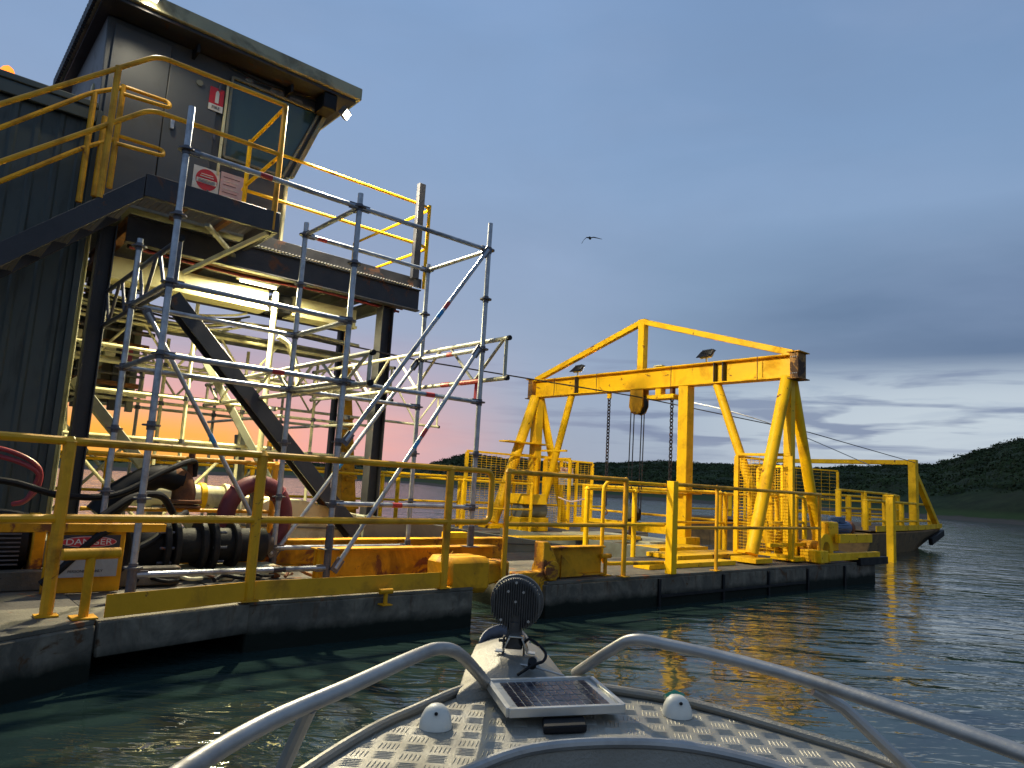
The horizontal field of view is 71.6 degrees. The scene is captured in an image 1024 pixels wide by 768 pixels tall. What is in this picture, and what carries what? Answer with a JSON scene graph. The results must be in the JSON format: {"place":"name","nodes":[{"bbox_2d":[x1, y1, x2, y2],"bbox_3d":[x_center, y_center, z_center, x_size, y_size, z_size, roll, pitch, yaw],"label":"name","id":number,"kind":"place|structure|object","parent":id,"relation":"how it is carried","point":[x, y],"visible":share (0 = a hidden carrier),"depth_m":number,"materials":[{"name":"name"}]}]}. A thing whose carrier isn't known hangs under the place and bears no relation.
{"place":"outdoors","nodes":[
{"label":"outdoors","id":0,"kind":"place"},
{"bbox_2d":[0,468,1023,767],"bbox_3d":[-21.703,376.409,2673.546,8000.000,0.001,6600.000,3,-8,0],"label":"water","id":1,"kind":"structure","parent":0,"point":[936,628],"depth_m":5.12,"materials":[{"name":"teal liquid"}]},
{"bbox_2d":[0,591,94,705],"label":"steel pontoon","id":2,"kind":"object","parent":1,"relation":"on","point":[39,656],"visible":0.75,"depth_m":3.95,"materials":[{"name":"metal"}]},
{"bbox_2d":[0,513,46,569],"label":"electric motor","id":3,"kind":"object","parent":2,"relation":"on","point":[21,550],"visible":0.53,"depth_m":5.03,"materials":[{"name":"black metal"}]},
{"bbox_2d":[0,69,104,513],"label":"machinery shed","id":4,"kind":"structure","parent":2,"relation":"on","point":[38,300],"depth_m":6.92,"materials":[{"name":"grey metal"}]},
{"bbox_2d":[0,446,43,506],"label":"red hoses","id":5,"kind":"object","parent":4,"relation":"attached to","point":[35,467],"visible":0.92,"depth_m":6.42,"materials":[{"name":"rubber"}]},
{"bbox_2d":[0,523,165,593],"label":"machine housing","id":6,"kind":"object","parent":2,"relation":"on","point":[107,573],"visible":0.55,"depth_m":5.04,"materials":[{"name":"yellow paint"}]},
{"bbox_2d":[60,547,121,620],"bbox_3d":[-2.524,1.183,4.222,0.325,0.408,0.136,10,-11,-40],"label":"bollard","id":7,"kind":"object","parent":2,"relation":"on","point":[90,556],"visible":1,"depth_m":4.20,"materials":[{"name":"metal"}]},
{"bbox_2d":[0,458,198,585],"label":"hydraulic hoses","id":8,"kind":"object","parent":2,"relation":"on","point":[123,502],"visible":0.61,"depth_m":5.79,"materials":[{"name":"black rubber"}]},
{"bbox_2d":[0,523,281,591],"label":"dredge pump","id":9,"kind":"object","parent":2,"relation":"on","point":[197,546],"visible":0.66,"depth_m":5.90,"materials":[{"name":"metal"}]},
{"bbox_2d":[0,431,494,618],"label":"handrail","id":10,"kind":"object","parent":2,"relation":"on","point":[59,518],"visible":1,"depth_m":4.95,"materials":[{"name":"metal"}]},
{"bbox_2d":[216,475,291,556],"bbox_3d":[-2.486,1.318,6.840,0.730,0.875,0.237,10,-11,-40],"label":"lifebuoy","id":11,"kind":"object","parent":10,"relation":"hanging from","point":[230,501],"visible":0.31,"depth_m":6.81,"materials":[{"name":"red plastic"}]},
{"bbox_2d":[60,455,533,531],"bbox_3d":[-3.532,1.737,10.624,10.520,0.980,0.100,10,-11,-40],"label":"handrail","id":12,"kind":"object","parent":2,"relation":"on","point":[382,480],"visible":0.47,"depth_m":11.87,"materials":[{"name":"metal"}]},
{"bbox_2d":[41,527,472,657],"bbox_3d":[-3.583,2.247,7.673,3.038,0.844,6.888,10,-11,-40],"label":"steel pontoon","id":13,"kind":"object","parent":1,"relation":"on","point":[268,624],"visible":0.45,"depth_m":5.24,"materials":[{"name":"metal"}]},
{"bbox_2d":[46,234,91,513],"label":"steel column","id":14,"kind":"structure","parent":13,"relation":"on","point":[69,372],"depth_m":7.22,"materials":[{"name":"metal"}]},
{"bbox_2d":[67,225,117,513],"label":"steel column","id":15,"kind":"structure","parent":13,"relation":"on","point":[85,387],"depth_m":7.08,"materials":[{"name":"black metal"}]},
{"bbox_2d":[70,376,192,527],"bbox_3d":[-4.008,0.915,7.746,1.654,1.816,0.110,10,-11,-40],"label":"raking brace","id":16,"kind":"object","parent":13,"relation":"on","point":[102,415],"visible":0.14,"depth_m":7.50,"materials":[{"name":"grey paint"}]},
{"bbox_2d":[79,450,279,532],"bbox_3d":[-3.062,1.189,6.684,1.760,1.020,0.100,10,-11,-40],"label":"handrail","id":17,"kind":"object","parent":13,"relation":"on","point":[271,510],"visible":0.67,"depth_m":6.71,"materials":[{"name":"metal"}]},
{"bbox_2d":[130,483,230,523],"bbox_3d":[-3.436,1.391,7.338,1.010,0.760,0.300,10,-11,-40],"label":"slurry pipe","id":18,"kind":"object","parent":13,"relation":"on","point":[210,497],"visible":0.25,"depth_m":7.40,"materials":[{"name":"metal"}]},
{"bbox_2d":[87,454,201,514],"bbox_3d":[-3.317,0.933,6.483,0.953,0.700,0.340,10,-11,-40],"label":"discharge elbow","id":19,"kind":"object","parent":18,"relation":"attached to","point":[179,483],"visible":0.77,"depth_m":6.51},
{"bbox_2d":[51,304,366,523],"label":"scaffold tower","id":20,"kind":"structure","parent":13,"relation":"on","point":[185,412],"depth_m":9.30,"materials":[{"name":"silver metal"}]},
{"bbox_2d":[68,277,154,411],"bbox_3d":[-5.014,-0.497,8.724,1.017,1.600,0.460,10,-11,-40],"label":"pipe rack","id":21,"kind":"object","parent":20,"relation":"on","point":[107,375],"visible":0.3,"depth_m":8.81,"materials":[{"name":"beige metal"}]},
{"bbox_2d":[74,312,395,401],"bbox_3d":[-3.491,-0.297,9.376,4.504,0.548,0.051,10,-11,-40],"label":"lattice girder","id":22,"kind":"object","parent":20,"relation":"attached to","point":[222,339],"visible":0.42,"depth_m":9.18,"materials":[{"name":"metal"}]},
{"bbox_2d":[136,352,439,427],"bbox_3d":[-3.111,0.161,11.003,4.904,0.598,0.051,10,-11,-40],"label":"lattice girder","id":23,"kind":"object","parent":20,"relation":"attached to","point":[282,408],"visible":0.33,"depth_m":11.01,"materials":[{"name":"metal"}]},
{"bbox_2d":[137,564,311,582],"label":"hose coils","id":24,"kind":"object","parent":13,"relation":"on","point":[227,577],"visible":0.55,"depth_m":5.83,"materials":[{"name":"black rubber"}]},
{"bbox_2d":[202,363,271,477],"bbox_3d":[-3.172,0.852,8.752,1.484,2.292,0.090,6,-8,-16],"label":"raking brace","id":25,"kind":"object","parent":13,"relation":"on","point":[238,423],"depth_m":8.70,"materials":[{"name":"grey paint"}]},
{"bbox_2d":[257,292,300,450],"bbox_3d":[-2.877,-0.138,8.967,0.488,2.000,0.072,10,-11,-40],"label":"support post","id":26,"kind":"object","parent":25,"relation":"attached to","point":[269,358],"visible":0.59,"depth_m":8.87,"materials":[{"name":"metal"}]},
{"bbox_2d":[233,435,274,496],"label":"standing posts","id":27,"kind":"object","parent":13,"relation":"on","point":[240,471],"visible":0.13,"depth_m":9.98,"materials":[{"name":"metal"}]},
{"bbox_2d":[170,292,359,537],"bbox_3d":[-2.700,0.393,7.774,2.287,2.530,0.230,7,-9,-23],"label":"raking brace","id":28,"kind":"object","parent":13,"relation":"on","point":[202,338],"visible":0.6,"depth_m":7.70,"materials":[{"name":"metal"}]},
{"bbox_2d":[104,572,440,617],"bbox_3d":[-1.563,1.521,5.266,0.168,0.135,2.714,-4,-11,43],"label":"toe board","id":29,"kind":"object","parent":13,"relation":"on","point":[125,604],"visible":0.99,"depth_m":5.11,"materials":[{"name":"paint"}]},
{"bbox_2d":[235,495,356,537],"bbox_3d":[-2.501,1.595,7.974,1.360,0.640,0.750,10,-11,-40],"label":"cream tank","id":30,"kind":"object","parent":13,"relation":"on","point":[308,530],"visible":0.12,"depth_m":7.81,"materials":[{"name":"metal"}]},
{"bbox_2d":[98,105,494,593],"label":"scaffold tower","id":31,"kind":"structure","parent":13,"relation":"on","point":[162,352],"depth_m":6.23,"materials":[{"name":"metal"}]},
{"bbox_2d":[100,235,185,327],"bbox_3d":[-3.335,-0.844,6.295,0.051,0.408,2.504,10,-11,-40],"label":"lattice girder","id":32,"kind":"object","parent":31,"relation":"attached to","point":[153,259],"visible":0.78,"depth_m":6.09,"materials":[{"name":"grey metal"}]},
{"bbox_2d":[202,349,375,406],"bbox_3d":[-2.547,0.002,7.524,0.051,0.308,4.184,10,-11,-40],"label":"lattice girder","id":33,"kind":"object","parent":31,"relation":"attached to","point":[369,354],"visible":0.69,"depth_m":6.75,"materials":[{"name":"grey metal"}]},
{"bbox_2d":[309,335,511,401],"bbox_3d":[-1.444,-0.113,8.556,0.051,0.448,4.304,10,-11,-40],"label":"lattice girder","id":34,"kind":"object","parent":31,"relation":"attached to","point":[501,340],"visible":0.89,"depth_m":7.92,"materials":[{"name":"grey metal"}]},
{"bbox_2d":[440,379,477,398],"bbox_3d":[-0.553,0.076,7.467,0.085,0.226,0.680,10,-11,-40],"label":"warning tape","id":35,"kind":"object","parent":34,"relation":"attached to","point":[464,382],"visible":0.74,"depth_m":7.35,"materials":[{"name":"plastic"}]},
{"bbox_2d":[324,330,344,485],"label":"steel column","id":36,"kind":"structure","parent":13,"relation":"on","point":[331,430],"depth_m":10.87,"materials":[{"name":"metal"}]},
{"bbox_2d":[179,532,501,566],"bbox_3d":[-1.643,1.746,7.580,4.100,0.330,0.190,10,-11,-40],"label":"base girder","id":37,"kind":"object","parent":13,"relation":"on","point":[286,558],"visible":0.37,"depth_m":7.61,"materials":[{"name":"yellow metal"}]},
{"bbox_2d":[359,306,393,515],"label":"steel column","id":38,"kind":"structure","parent":13,"relation":"on","point":[371,476],"depth_m":9.35,"materials":[{"name":"black metal"}]},
{"bbox_2d":[85,173,421,331],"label":"access platform","id":39,"kind":"structure","parent":38,"relation":"on","point":[255,248],"depth_m":8.11,"materials":[{"name":"metal"}]},
{"bbox_2d":[0,175,145,278],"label":"stairway","id":40,"kind":"object","parent":39,"relation":"attached to","point":[23,249],"visible":1,"depth_m":6.38,"materials":[{"name":"metal"}]},
{"bbox_2d":[0,84,171,202],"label":"handrail","id":41,"kind":"object","parent":40,"relation":"on","point":[99,143],"visible":0.98,"depth_m":7.16,"materials":[{"name":"metal"}]},
{"bbox_2d":[0,55,287,229],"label":"handrail","id":42,"kind":"object","parent":40,"relation":"on","point":[112,121],"visible":0.98,"depth_m":6.65,"materials":[{"name":"metal"}]},
{"bbox_2d":[53,0,361,240],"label":"control cabin","id":43,"kind":"object","parent":39,"relation":"on","point":[109,33],"visible":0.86,"depth_m":8.09,"materials":[{"name":"grey metal"}]},
{"bbox_2d":[155,57,220,185],"bbox_3d":[-3.656,-2.748,7.990,0.540,1.760,0.028,10,-11,-40],"label":"door","id":44,"kind":"structure","parent":43,"relation":"in","point":[183,91],"depth_m":7.98,"materials":[{"name":"grey metal"}]},
{"bbox_2d":[192,164,219,193],"bbox_3d":[-3.477,-2.321,8.073,0.290,0.280,0.014,10,-11,-40],"label":"round sign","id":45,"kind":"object","parent":43,"relation":"attached to","point":[204,178],"visible":0.97,"depth_m":8.07,"materials":[{"name":"plastic"}]},
{"bbox_2d":[208,86,224,113],"bbox_3d":[-3.420,-3.289,8.215,0.160,0.280,0.007,10,-11,-40],"label":"extinguisher sign","id":46,"kind":"object","parent":43,"relation":"attached to","point":[216,99],"visible":1,"depth_m":8.21,"materials":[{"name":"plastic"}]},
{"bbox_2d":[219,171,243,200],"bbox_3d":[-3.268,-2.233,8.252,0.260,0.420,0.008,10,-11,-40],"label":"notice board","id":47,"kind":"object","parent":43,"relation":"attached to","point":[231,185],"visible":0.77,"depth_m":8.26,"materials":[{"name":"white plastic"}]},
{"bbox_2d":[225,81,315,173],"bbox_3d":[-2.928,-3.046,8.660,1.040,0.940,0.024,10,-11,-40],"label":"front window","id":48,"kind":"structure","parent":43,"relation":"in","point":[249,113],"depth_m":8.56,"materials":[{"name":"grey"}]},
{"bbox_2d":[222,76,318,177],"bbox_3d":[-2.907,-3.052,8.650,1.128,1.020,0.035,10,-11,-40],"label":"window frame","id":49,"kind":"structure","parent":43,"relation":"in","point":[233,78],"depth_m":8.54,"materials":[{"name":"grey paint"}]},
{"bbox_2d":[110,256,356,330],"bbox_3d":[-3.390,-1.087,8.882,3.100,0.265,0.320,10,-11,-40],"label":"box girder","id":50,"kind":"object","parent":39,"relation":"attached to","point":[122,267],"visible":0.7,"depth_m":8.72,"materials":[{"name":"beige metal"}]},
{"bbox_2d":[80,244,402,359],"bbox_3d":[-3.440,-0.943,9.298,3.501,0.660,1.872,10,-11,-40],"label":"pipework","id":51,"kind":"object","parent":39,"relation":"attached to","point":[238,273],"visible":0.38,"depth_m":9.36,"materials":[{"name":"metal"}]},
{"bbox_2d":[81,285,249,332],"bbox_3d":[-4.273,-0.847,8.662,1.858,0.344,0.874,10,-11,-40],"label":"cable bundle","id":52,"kind":"object","parent":51,"relation":"hanging from","point":[209,326],"visible":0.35,"depth_m":8.71,"materials":[{"name":"black rubber"}]},
{"bbox_2d":[236,277,279,289],"bbox_3d":[-3.144,-1.252,8.793,0.510,0.076,0.100,10,-11,-40],"label":"tube light","id":53,"kind":"object","parent":39,"relation":"attached to","point":[266,285],"visible":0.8,"depth_m":8.77,"materials":[{"name":"beige"}]},
{"bbox_2d":[241,154,430,307],"bbox_3d":[-2.038,-1.972,9.746,3.478,1.200,1.703,46,-43,-78],"label":"handrail","id":54,"kind":"object","parent":39,"relation":"on","point":[428,212],"visible":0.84,"depth_m":9.36,"materials":[{"name":"metal"}]},
{"bbox_2d":[410,183,425,279],"bbox_3d":[-1.286,-2.091,9.710,0.100,1.350,0.075,10,-11,-40],"label":"steel post","id":55,"kind":"object","parent":39,"relation":"on","point":[417,233],"visible":1,"depth_m":9.68,"materials":[{"name":"metal"}]},
{"bbox_2d":[378,588,393,605],"bbox_3d":[-1.015,1.710,5.701,0.120,0.131,0.088,10,-11,-40],"label":"bollard","id":56,"kind":"object","parent":13,"relation":"on","point":[386,591],"visible":1,"depth_m":5.68,"materials":[{"name":"metal"}]},
{"bbox_2d":[311,544,496,577],"bbox_3d":[-0.934,1.670,6.643,1.970,0.290,0.200,10,-11,-40],"label":"base girder","id":57,"kind":"object","parent":13,"relation":"on","point":[371,560],"visible":0.41,"depth_m":6.48,"materials":[{"name":"yellow metal"}]},
{"bbox_2d":[441,525,647,536],"bbox_3d":[-0.550,3.314,14.101,8.200,0.870,1.700,10,-11,-40],"label":"steel pontoon","id":58,"kind":"object","parent":1,"relation":"on","point":[497,531],"visible":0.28,"depth_m":15.21,"materials":[{"name":"metal"}]},
{"bbox_2d":[55,450,600,526],"bbox_3d":[-3.270,1.976,12.434,14.695,1.040,0.100,10,-11,-40],"label":"handrail","id":59,"kind":"object","parent":58,"relation":"on","point":[397,500],"visible":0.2,"depth_m":13.66,"materials":[{"name":"metal"}]},
{"bbox_2d":[336,332,358,513],"bbox_3d":[-2.827,0.761,12.242,0.567,3.470,0.285,10,-11,-40],"label":"spud post","id":60,"kind":"object","parent":58,"relation":"on","point":[346,491],"visible":0.32,"depth_m":12.09,"materials":[{"name":"metal"}]},
{"bbox_2d":[478,319,817,563],"bbox_3d":[2.359,0.807,13.241,2.378,4.175,6.300,10,-11,-40],"label":"gantry frame","id":61,"kind":"object","parent":58,"relation":"on","point":[786,367],"visible":0.88,"depth_m":12.13,"materials":[{"name":"yellow paint"}]},
{"bbox_2d":[463,450,538,525],"bbox_3d":[-0.213,2.160,14.568,1.950,1.480,0.070,10,-11,-40],"label":"guard","id":62,"kind":"object","parent":61,"relation":"attached to","point":[536,465],"visible":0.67,"depth_m":14.48,"materials":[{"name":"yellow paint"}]},
{"bbox_2d":[543,458,571,529],"bbox_3d":[0.936,2.274,14.834,0.050,1.460,0.770,10,-11,-40],"label":"guard","id":63,"kind":"object","parent":61,"relation":"attached to","point":[568,496],"visible":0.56,"depth_m":14.64,"materials":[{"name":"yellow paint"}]},
{"bbox_2d":[542,458,593,522],"bbox_3d":[1.254,2.410,15.674,1.550,1.460,0.110,10,-11,-40],"label":"guard","id":64,"kind":"object","parent":61,"relation":"attached to","point":[563,470],"visible":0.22,"depth_m":15.75,"materials":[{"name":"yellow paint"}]},
{"bbox_2d":[605,392,611,514],"bbox_3d":[1.856,1.356,13.881,0.080,2.402,0.165,10,-11,-40],"label":"hanging chain","id":65,"kind":"object","parent":61,"relation":"hanging from","point":[609,395],"visible":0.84,"depth_m":13.90,"materials":[{"name":"metal"}]},
{"bbox_2d":[629,389,648,415],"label":"pulley block","id":66,"kind":"structure","parent":61,"relation":"hanging from","point":[638,406],"depth_m":13.36,"materials":[{"name":"yellow paint"}]},
{"bbox_2d":[628,411,644,520],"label":"hoist ropes","id":67,"kind":"object","parent":66,"relation":"hanging from","point":[639,457],"visible":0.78,"depth_m":13.30,"materials":[{"name":"metal"}]},
{"bbox_2d":[622,503,641,541],"bbox_3d":[2.198,2.550,13.082,0.292,0.710,0.350,10,-11,-40],"label":"hook block","id":68,"kind":"object","parent":67,"relation":"hanging from","point":[630,514],"depth_m":13.01,"materials":[{"name":"grey paint"}]},
{"bbox_2d":[647,387,677,400],"bbox_3d":[2.786,0.182,13.045,0.240,0.208,0.600,10,-11,-40],"label":"beam trolley","id":69,"kind":"object","parent":61,"relation":"hanging from","point":[660,394],"visible":0.93,"depth_m":12.97,"materials":[{"name":"metal"}]},
{"bbox_2d":[668,399,673,480],"bbox_3d":[2.859,1.073,12.776,0.065,1.703,0.065,3,-8,4],"label":"hanging chain","id":70,"kind":"object","parent":69,"relation":"hanging from","point":[670,438],"visible":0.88,"depth_m":12.77,"materials":[{"name":"metal"}]},
{"bbox_2d":[733,455,773,550],"bbox_3d":[3.951,1.958,11.573,1.130,1.520,0.070,10,-11,-40],"label":"guard","id":71,"kind":"object","parent":61,"relation":"attached to","point":[771,516],"visible":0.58,"depth_m":11.64,"materials":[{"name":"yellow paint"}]},
{"bbox_2d":[733,453,793,559],"bbox_3d":[3.841,1.836,10.861,0.050,1.550,0.970,10,-11,-40],"label":"guard","id":72,"kind":"object","parent":61,"relation":"attached to","point":[790,487],"visible":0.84,"depth_m":10.74,"materials":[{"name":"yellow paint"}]},
{"bbox_2d":[169,624,1023,767],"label":"aluminium boat","id":73,"kind":"object","parent":1,"relation":"on","point":[642,731],"visible":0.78,"depth_m":1.55,"materials":[{"name":"silver metal"}]},
{"bbox_2d":[419,703,451,732],"bbox_3d":[-0.171,0.749,1.606,0.074,0.048,0.082,3,-8,0],"label":"navigation light","id":74,"kind":"object","parent":73,"relation":"on","point":[435,718],"visible":1,"depth_m":1.58,"materials":[{"name":"white plastic"}]},
{"bbox_2d":[490,574,546,675],"bbox_3d":[0.018,0.680,2.029,0.170,0.249,0.195,3,-8,0],"label":"bow spotlight","id":75,"kind":"object","parent":73,"relation":"on","point":[517,602],"visible":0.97,"depth_m":2.06,"materials":[{"name":"metal"}]},
{"bbox_2d":[487,676,625,733],"bbox_3d":[0.109,0.790,1.759,0.306,0.044,0.324,5,-8,-13],"label":"solar panel","id":76,"kind":"object","parent":73,"relation":"on","point":[524,697],"visible":0.93,"depth_m":1.73,"materials":[{"name":"black glass"}]},
{"bbox_2d":[662,690,692,719],"bbox_3d":[0.416,0.807,1.791,0.074,0.053,0.085,3,-8,0],"label":"navigation light","id":77,"kind":"object","parent":73,"relation":"on","point":[676,705],"visible":1,"depth_m":1.77,"materials":[{"name":"white plastic"}]},
{"bbox_2d":[472,552,874,618],"bbox_3d":[2.688,2.923,9.924,7.650,0.850,1.580,10,-11,-40],"label":"steel pontoon","id":78,"kind":"object","parent":1,"relation":"on","point":[638,588],"visible":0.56,"depth_m":8.46,"materials":[{"name":"metal"}]},
{"bbox_2d":[356,514,563,551],"bbox_3d":[-0.435,2.018,9.631,3.960,0.461,0.730,10,-11,-40],"label":"steel trough","id":79,"kind":"object","parent":78,"relation":"on","point":[515,544],"visible":0.3,"depth_m":8.64,"materials":[{"name":"grey paint"}]},
{"bbox_2d":[427,541,605,592],"bbox_3d":[0.141,1.812,7.067,2.170,0.500,0.400,10,-11,-40],"label":"pontoon coupling","id":80,"kind":"object","parent":78,"relation":"attached to","point":[478,573],"visible":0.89,"depth_m":6.98,"materials":[{"name":"yellow paint"}]},
{"bbox_2d":[494,468,629,583],"bbox_3d":[0.590,1.451,7.247,1.822,1.075,0.102,10,-10,-39],"label":"handrail","id":81,"kind":"object","parent":78,"relation":"on","point":[507,524],"visible":0.88,"depth_m":7.14,"materials":[{"name":"metal"}]},
{"bbox_2d":[500,516,665,560],"bbox_3d":[0.775,2.741,11.756,6.200,0.900,3.640,10,-11,-40],"label":"platform","id":82,"kind":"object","parent":78,"relation":"on","point":[614,548],"visible":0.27,"depth_m":12.61,"materials":[{"name":"beige paint"}]},
{"bbox_2d":[580,484,721,549],"bbox_3d":[2.532,2.469,13.483,0.107,1.020,3.312,10,-11,-40],"label":"handrail","id":83,"kind":"object","parent":82,"relation":"on","point":[664,515],"visible":0.39,"depth_m":13.40,"materials":[{"name":"metal"}]},
{"bbox_2d":[583,486,666,556],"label":"handrail","id":84,"kind":"object","parent":78,"relation":"on","point":[633,520],"visible":0.45,"depth_m":10.09,"materials":[{"name":"metal"}]},
{"bbox_2d":[508,535,746,569],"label":"deck platform","id":85,"kind":"structure","parent":78,"relation":"on","point":[688,555],"depth_m":10.72,"materials":[{"name":"yellow paint"}]},
{"bbox_2d":[600,481,665,565],"bbox_3d":[1.390,1.585,8.106,0.978,0.942,0.044,9,-10,-33],"label":"gate frame","id":86,"kind":"object","parent":78,"relation":"on","point":[604,487],"visible":0.75,"depth_m":8.03,"materials":[{"name":"yellow paint"}]},
{"bbox_2d":[678,490,778,549],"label":"handrail","id":87,"kind":"object","parent":78,"relation":"on","point":[724,522],"visible":0.38,"depth_m":11.83,"materials":[{"name":"metal"}]},
{"bbox_2d":[665,481,824,574],"bbox_3d":[3.276,1.935,9.564,3.861,1.070,0.103,10,-11,-41],"label":"handrail","id":88,"kind":"object","parent":78,"relation":"on","point":[672,526],"visible":0.99,"depth_m":8.74,"materials":[{"name":"metal"}]},
{"bbox_2d":[756,465,782,542],"bbox_3d":[4.900,2.301,13.477,0.080,1.480,1.324,3,-8,-1],"label":"guard","id":89,"kind":"object","parent":78,"relation":"on","point":[781,488],"visible":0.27,"depth_m":13.01,"materials":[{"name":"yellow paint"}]},
{"bbox_2d":[747,493,806,554],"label":"handrail","id":90,"kind":"object","parent":78,"relation":"on","point":[803,522],"visible":0.33,"depth_m":11.92,"materials":[{"name":"metal"}]},
{"bbox_2d":[773,516,887,565],"bbox_3d":[5.119,2.574,11.837,2.380,0.750,1.260,10,-11,-40],"label":"anchor winch","id":91,"kind":"object","parent":78,"relation":"on","point":[835,531],"visible":0.89,"depth_m":11.34,"materials":[{"name":"yellow paint"}]},
{"bbox_2d":[665,386,701,545],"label":"spud column","id":92,"kind":"structure","parent":1,"relation":"in","point":[684,472],"depth_m":12.43,"materials":[{"name":"yellow metal"}]},
{"bbox_2d":[691,515,943,554],"bbox_3d":[9.865,4.761,22.022,8.064,1.200,5.936,10,-11,-40],"label":"anchor barge","id":93,"kind":"object","parent":1,"relation":"on","point":[911,537],"visible":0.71,"depth_m":20.09,"materials":[{"name":"grey metal"}]},
{"bbox_2d":[692,492,922,519],"bbox_3d":[9.522,3.998,22.677,7.766,0.773,4.388,10,-11,-40],"label":"handrail","id":94,"kind":"object","parent":93,"relation":"on","point":[730,509],"visible":0.11,"depth_m":23.70,"materials":[{"name":"metal"}]},
{"bbox_2d":[779,491,882,525],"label":"handrail","id":95,"kind":"object","parent":93,"relation":"on","point":[848,513],"visible":0.37,"depth_m":20.68,"materials":[{"name":"metal"}]},
{"bbox_2d":[777,459,939,529],"bbox_3d":[11.529,3.686,24.197,2.496,2.118,5.020,10,-11,-40],"label":"barge frame","id":96,"kind":"object","parent":93,"relation":"on","point":[916,488],"visible":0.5,"depth_m":22.05,"materials":[{"name":"yellow paint"}]},
{"bbox_2d":[242,322,914,462],"bbox_3d":[4.676,0.839,14.892,20.802,0.359,0.153,10,-11,-41],"label":"anchor cable","id":97,"kind":"object","parent":96,"relation":"attached to","point":[551,382],"visible":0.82,"depth_m":11.23,"materials":[{"name":"metal"}]},
{"bbox_2d":[835,489,899,526],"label":"handrail","id":98,"kind":"object","parent":93,"relation":"on","point":[838,507],"visible":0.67,"depth_m":19.79,"materials":[{"name":"metal"}]},
{"bbox_2d":[862,499,931,529],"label":"handrail","id":99,"kind":"object","parent":93,"relation":"on","point":[866,520],"visible":0.66,"depth_m":18.96,"materials":[{"name":"metal"}]},
{"bbox_2d":[884,495,896,562],"bbox_3d":[8.757,3.637,16.391,0.220,2.130,0.220,10,-11,-40],"label":"mooring pile","id":100,"kind":"object","parent":1,"relation":"in","point":[891,527],"visible":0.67,"depth_m":16.38,"materials":[{"name":"yellow paint"}]},
{"bbox_2d":[0,0,1023,467],"label":"sky","id":101,"kind":"structure","parent":0,"point":[840,183],"materials":[{"name":"blue"}]},
{"bbox_2d":[509,493,547,530],"bbox_3d":[0.336,2.590,14.345,0.750,0.730,0.493,10,-11,-40],"label":"winch","id":102,"kind":"object","parent":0,"point":[539,508],"visible":0.81,"depth_m":14.17,"materials":[{"name":"yellow paint"}]},
{"bbox_2d":[58,439,1023,524],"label":"hills","id":103,"kind":"structure","parent":0,"point":[994,505],"depth_m":112.14,"materials":[{"name":"green plant"}]},
{"bbox_2d":[59,438,1023,496],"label":"forest","id":104,"kind":"object","parent":103,"relation":"on","point":[648,466],"visible":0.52,"depth_m":141.86,"materials":[{"name":"green plant"}]},
{"bbox_2d":[743,464,838,521],"bbox_3d":[8.210,3.235,20.802,3.204,1.590,0.082,5,-8,-14],"label":"guard","id":105,"kind":"object","parent":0,"point":[836,480],"visible":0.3,"depth_m":20.99,"materials":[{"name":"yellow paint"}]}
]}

